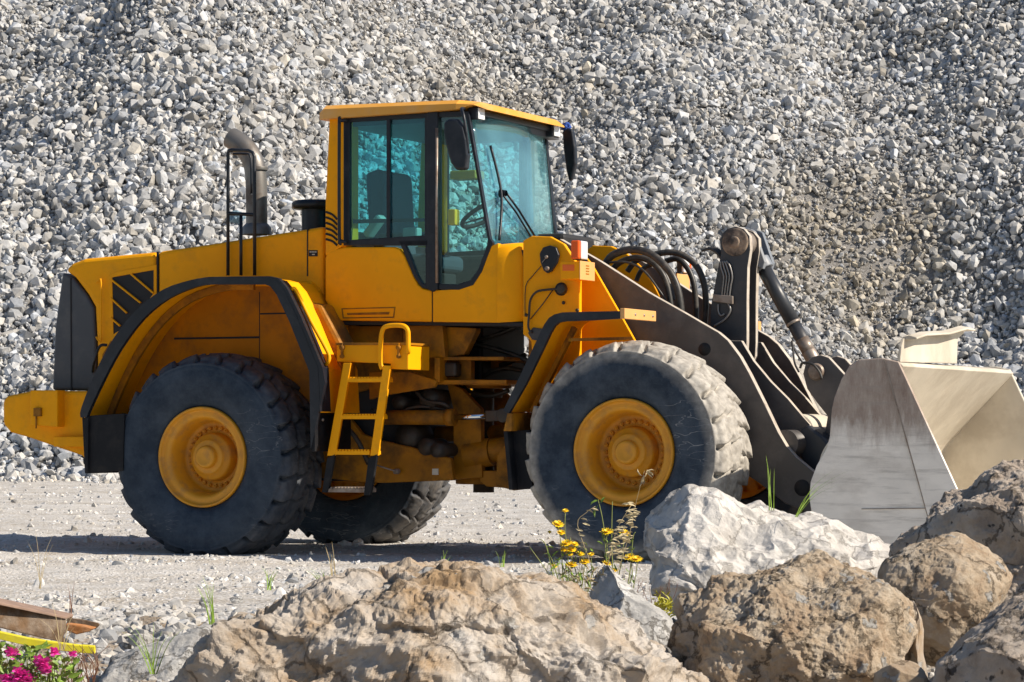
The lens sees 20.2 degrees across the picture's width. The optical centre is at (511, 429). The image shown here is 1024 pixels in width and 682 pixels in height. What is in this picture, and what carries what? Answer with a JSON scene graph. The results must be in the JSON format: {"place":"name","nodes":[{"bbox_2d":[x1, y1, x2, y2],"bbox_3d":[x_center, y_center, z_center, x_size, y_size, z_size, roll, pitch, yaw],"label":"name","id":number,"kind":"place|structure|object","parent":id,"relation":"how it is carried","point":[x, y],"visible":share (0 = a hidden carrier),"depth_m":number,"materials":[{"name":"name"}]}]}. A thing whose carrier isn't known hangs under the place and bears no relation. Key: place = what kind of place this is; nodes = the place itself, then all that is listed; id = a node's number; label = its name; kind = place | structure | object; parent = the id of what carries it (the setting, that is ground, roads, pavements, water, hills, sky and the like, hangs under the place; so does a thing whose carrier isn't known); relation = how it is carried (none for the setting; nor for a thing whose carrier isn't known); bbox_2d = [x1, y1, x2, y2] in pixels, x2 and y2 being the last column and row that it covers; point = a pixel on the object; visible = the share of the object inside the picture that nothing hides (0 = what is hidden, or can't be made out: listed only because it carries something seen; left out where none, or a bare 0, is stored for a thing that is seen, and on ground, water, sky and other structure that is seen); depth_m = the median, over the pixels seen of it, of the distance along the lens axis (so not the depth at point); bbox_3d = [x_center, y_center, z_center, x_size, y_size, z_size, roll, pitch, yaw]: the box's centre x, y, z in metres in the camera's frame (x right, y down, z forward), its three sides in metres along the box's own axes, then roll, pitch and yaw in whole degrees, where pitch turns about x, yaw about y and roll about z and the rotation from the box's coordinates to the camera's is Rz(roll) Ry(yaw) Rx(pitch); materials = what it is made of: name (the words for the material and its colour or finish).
{"place":"outdoors","nodes":[
{"label":"outdoors","id":0,"kind":"place"},
{"bbox_2d":[0,480,934,681],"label":"ground","id":1,"kind":"structure","parent":0,"point":[16,575],"depth_m":20.01,"materials":[{"name":"grey gravel"}]},
{"bbox_2d":[29,537,52,588],"bbox_3d":[-2.301,0.627,13.978,0.132,0.298,0.051,0,0,0],"label":"grass tuft","id":2,"kind":"object","parent":1,"relation":"on","point":[40,580],"visible":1,"depth_m":13.99,"materials":[{"name":"beige plant"}]},
{"bbox_2d":[0,641,83,681],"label":"flower clump","id":3,"kind":"object","parent":1,"relation":"on","point":[47,663],"visible":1,"depth_m":8.81,"materials":[{"name":"pink plant"}]},
{"bbox_2d":[0,631,95,653],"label":"plastic strip","id":4,"kind":"object","parent":1,"relation":"on","point":[16,638],"visible":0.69,"depth_m":9.85,"materials":[{"name":"yellow plastic"}]},
{"bbox_2d":[0,598,99,641],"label":"steel beam","id":5,"kind":"structure","parent":1,"relation":"on","point":[20,617],"depth_m":10.42,"materials":[{"name":"brown metal"}]},
{"bbox_2d":[44,604,63,611],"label":"stone","id":6,"kind":"object","parent":1,"relation":"on","point":[50,606],"visible":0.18,"depth_m":12.75,"materials":[{"name":"white stone"}]},
{"bbox_2d":[0,470,119,482],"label":"stone spill","id":7,"kind":"object","parent":1,"relation":"on","point":[74,476],"visible":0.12,"depth_m":48.28,"materials":[{"name":"grey gravel"}]},
{"bbox_2d":[40,604,79,649],"bbox_3d":[-1.534,0.664,9.701,0.134,0.167,0.058,0,0,23],"label":"grass tuft","id":8,"kind":"object","parent":1,"relation":"on","point":[59,642],"visible":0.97,"depth_m":9.70,"materials":[{"name":"beige plant"}]},
{"bbox_2d":[68,582,74,617],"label":"grass tuft","id":9,"kind":"object","parent":1,"relation":"on","point":[70,599],"visible":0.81,"depth_m":10.90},
{"bbox_2d":[76,598,87,605],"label":"stone","id":10,"kind":"object","parent":1,"relation":"on","point":[81,601],"visible":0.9,"depth_m":14.04,"materials":[{"name":"white stone"}]},
{"bbox_2d":[62,644,107,681],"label":"dry weed","id":11,"kind":"object","parent":1,"relation":"on","point":[92,663],"visible":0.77,"depth_m":9.20,"materials":[{"name":"brown plant"}]},
{"bbox_2d":[81,615,108,632],"bbox_3d":[-1.761,0.835,12.137,0.123,0.102,0.128,0,0,0],"label":"stone","id":12,"kind":"object","parent":1,"relation":"on","point":[103,621],"visible":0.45,"depth_m":12.10,"materials":[{"name":"grey stone"}]},
{"bbox_2d":[88,641,107,656],"bbox_3d":[-1.591,0.847,10.983,0.084,0.068,0.070,0,0,-29],"label":"stone","id":13,"kind":"object","parent":1,"relation":"on","point":[100,646],"visible":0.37,"depth_m":10.97,"materials":[{"name":"grey stone"}]},
{"bbox_2d":[118,642,131,650],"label":"stone","id":14,"kind":"object","parent":1,"relation":"on","point":[123,646],"visible":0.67,"depth_m":11.16,"materials":[{"name":"grey stone"}]},
{"bbox_2d":[123,609,139,616],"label":"stone","id":15,"kind":"object","parent":1,"relation":"on","point":[127,612],"visible":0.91,"depth_m":13.30,"materials":[{"name":"white stone"}]},
{"bbox_2d":[123,632,158,647],"bbox_3d":[-1.443,0.824,11.184,0.078,0.072,0.133,0,0,44],"label":"stone","id":16,"kind":"object","parent":1,"relation":"on","point":[147,637],"visible":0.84,"depth_m":11.15,"materials":[{"name":"grey stone"}]},
{"bbox_2d":[122,625,179,673],"bbox_3d":[-1.126,0.687,9.001,0.194,0.168,0.086,0,0,-23],"label":"grass tuft","id":17,"kind":"object","parent":1,"relation":"on","point":[152,665],"visible":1,"depth_m":9.00,"materials":[{"name":"green plant"}]},
{"bbox_2d":[99,624,211,681],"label":"boulder","id":18,"kind":"object","parent":1,"relation":"on","point":[131,664],"visible":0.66,"depth_m":9.47,"materials":[{"name":"grey stone"}]},
{"bbox_2d":[157,611,180,620],"bbox_3d":[-1.497,0.839,12.543,0.104,0.087,0.121,0,0,40],"label":"stone","id":19,"kind":"object","parent":1,"relation":"on","point":[171,615],"visible":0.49,"depth_m":12.52,"materials":[{"name":"white stone"}]},
{"bbox_2d":[199,597,208,607],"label":"stone","id":20,"kind":"object","parent":1,"relation":"on","point":[201,603],"visible":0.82,"depth_m":14.09,"materials":[{"name":"grey stone"}]},
{"bbox_2d":[200,575,214,624],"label":"grass tuft","id":21,"kind":"object","parent":1,"relation":"on","point":[212,614],"visible":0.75,"depth_m":10.60,"materials":[{"name":"green plant"}]},
{"bbox_2d":[229,596,242,603],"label":"stone","id":22,"kind":"object","parent":1,"relation":"on","point":[236,599],"visible":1,"depth_m":14.32,"materials":[{"name":"grey stone"}]},
{"bbox_2d":[261,567,277,589],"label":"grass tuft","id":23,"kind":"object","parent":1,"relation":"on","point":[269,584],"visible":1,"depth_m":13.20,"materials":[{"name":"green plant"}]},
{"bbox_2d":[326,545,335,575],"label":"grass tuft","id":24,"kind":"object","parent":1,"relation":"on","point":[331,570],"visible":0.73,"depth_m":13.40,"materials":[{"name":"beige plant"}]},
{"bbox_2d":[171,557,710,681],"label":"boulder","id":25,"kind":"object","parent":1,"relation":"on","point":[408,619],"visible":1,"depth_m":8.62,"materials":[{"name":"beige stone"}]},
{"bbox_2d":[0,479,934,681],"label":"pebbles","id":26,"kind":"object","parent":1,"relation":"on","point":[187,621],"visible":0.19,"depth_m":16.94,"materials":[{"name":"gravel"}]},
{"bbox_2d":[496,552,505,566],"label":"grass tuft","id":27,"kind":"object","parent":1,"relation":"on","point":[503,561],"visible":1,"depth_m":14.30,"materials":[{"name":"green plant"}]},
{"bbox_2d":[0,0,1023,477],"bbox_3d":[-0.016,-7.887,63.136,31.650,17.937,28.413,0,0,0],"label":"gravel","id":28,"kind":"structure","parent":1,"relation":"on","point":[750,56],"depth_m":61.75,"materials":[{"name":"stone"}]},
{"bbox_2d":[230,210,245,223],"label":"stone","id":29,"kind":"object","parent":28,"relation":"on","point":[234,219],"visible":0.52,"depth_m":55.35,"materials":[{"name":"grey stone"}]},
{"bbox_2d":[4,100,1023,562],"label":"wheel loader","id":30,"kind":"object","parent":1,"relation":"on","point":[328,372],"visible":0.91,"depth_m":19.86,"materials":[{"name":"metal"}]},
{"bbox_2d":[530,508,597,591],"bbox_3d":[0.211,0.512,11.002,0.289,0.420,0.248,0,0,0],"label":"wildflower","id":31,"kind":"object","parent":1,"relation":"on","point":[558,524],"visible":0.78,"depth_m":11.00,"materials":[{"name":"yellow plant"}]},
{"bbox_2d":[577,469,652,577],"bbox_3d":[0.380,0.413,10.600,0.291,0.538,0.106,0,0,0],"label":"wild oat","id":32,"kind":"object","parent":1,"relation":"on","point":[625,538],"visible":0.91,"depth_m":10.60,"materials":[{"name":"beige plant"}]},
{"bbox_2d":[590,497,643,587],"bbox_3d":[0.393,0.481,10.794,0.178,0.455,0.198,0,0,31],"label":"wildflower","id":33,"kind":"object","parent":1,"relation":"on","point":[630,556],"visible":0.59,"depth_m":10.80,"materials":[{"name":"yellow plant"}]},
{"bbox_2d":[589,564,673,652],"bbox_3d":[0.473,0.733,10.424,0.434,0.475,0.493,0,0,0],"label":"boulder","id":34,"kind":"object","parent":1,"relation":"on","point":[627,599],"visible":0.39,"depth_m":10.29,"materials":[{"name":"grey stone"}]},
{"bbox_2d":[565,567,624,591],"bbox_3d":[0.299,0.599,10.503,0.227,0.204,0.230,0,0,0],"label":"dry weed","id":35,"kind":"object","parent":34,"relation":"on","point":[590,579],"visible":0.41,"depth_m":10.50,"materials":[{"name":"beige plant"}]},
{"bbox_2d":[637,579,677,617],"bbox_3d":[0.555,0.644,10.892,0.177,0.161,0.214,0,0,0],"label":"weed","id":36,"kind":"object","parent":1,"relation":"on","point":[661,603],"visible":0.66,"depth_m":10.87,"materials":[{"name":"yellow plant"}]},
{"bbox_2d":[643,484,889,617],"bbox_3d":[1.147,0.537,12.234,1.170,0.612,1.208,0,0,0],"label":"boulder","id":37,"kind":"object","parent":1,"relation":"on","point":[696,537],"visible":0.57,"depth_m":11.98,"materials":[{"name":"white stone"}]},
{"bbox_2d":[766,457,773,509],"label":"grass tuft","id":38,"kind":"object","parent":37,"relation":"on","point":[769,490],"visible":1,"depth_m":12.09,"materials":[{"name":"green plant"}]},
{"bbox_2d":[795,472,844,516],"bbox_3d":[1.305,0.264,11.997,0.251,0.206,0.091,0,0,0],"label":"grass tuft","id":39,"kind":"object","parent":37,"relation":"on","point":[798,513],"visible":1,"depth_m":12.00,"materials":[{"name":"green plant"}]},
{"bbox_2d":[667,549,917,681],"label":"boulder","id":40,"kind":"object","parent":1,"relation":"on","point":[816,615],"visible":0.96,"depth_m":9.00,"materials":[{"name":"brown stone"}]},
{"bbox_2d":[873,660,929,681],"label":"boulder","id":41,"kind":"object","parent":1,"relation":"on","point":[905,671],"visible":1,"depth_m":8.34,"materials":[{"name":"beige stone"}]},
{"bbox_2d":[909,601,927,676],"bbox_3d":[1.315,0.685,9.311,0.067,0.261,0.179,0,0,0],"label":"boulder","id":42,"kind":"object","parent":1,"relation":"on","point":[916,654],"visible":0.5,"depth_m":9.24,"materials":[{"name":"beige stone"}]},
{"bbox_2d":[877,532,1012,666],"bbox_3d":[1.469,0.578,9.707,0.454,0.460,0.457,0,0,0],"label":"boulder","id":43,"kind":"object","parent":1,"relation":"on","point":[954,587],"visible":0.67,"depth_m":9.55,"materials":[{"name":"brown stone"}]},
{"bbox_2d":[888,459,1023,603],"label":"boulder","id":44,"kind":"object","parent":1,"relation":"on","point":[986,508],"visible":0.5,"depth_m":10.37,"materials":[{"name":"grey stone"}]},
{"bbox_2d":[932,595,1023,681],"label":"boulder","id":45,"kind":"object","parent":1,"relation":"on","point":[989,647],"visible":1,"depth_m":8.18,"materials":[{"name":"grey stone"}]},
{"bbox_2d":[561,122,570,129],"bbox_3d":[0.399,-2.242,21.186,0.082,0.068,0.052,0,0,0],"label":"rag","id":46,"kind":"object","parent":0,"point":[566,125],"visible":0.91,"depth_m":21.17,"materials":[{"name":"blue fabric"}]}
]}

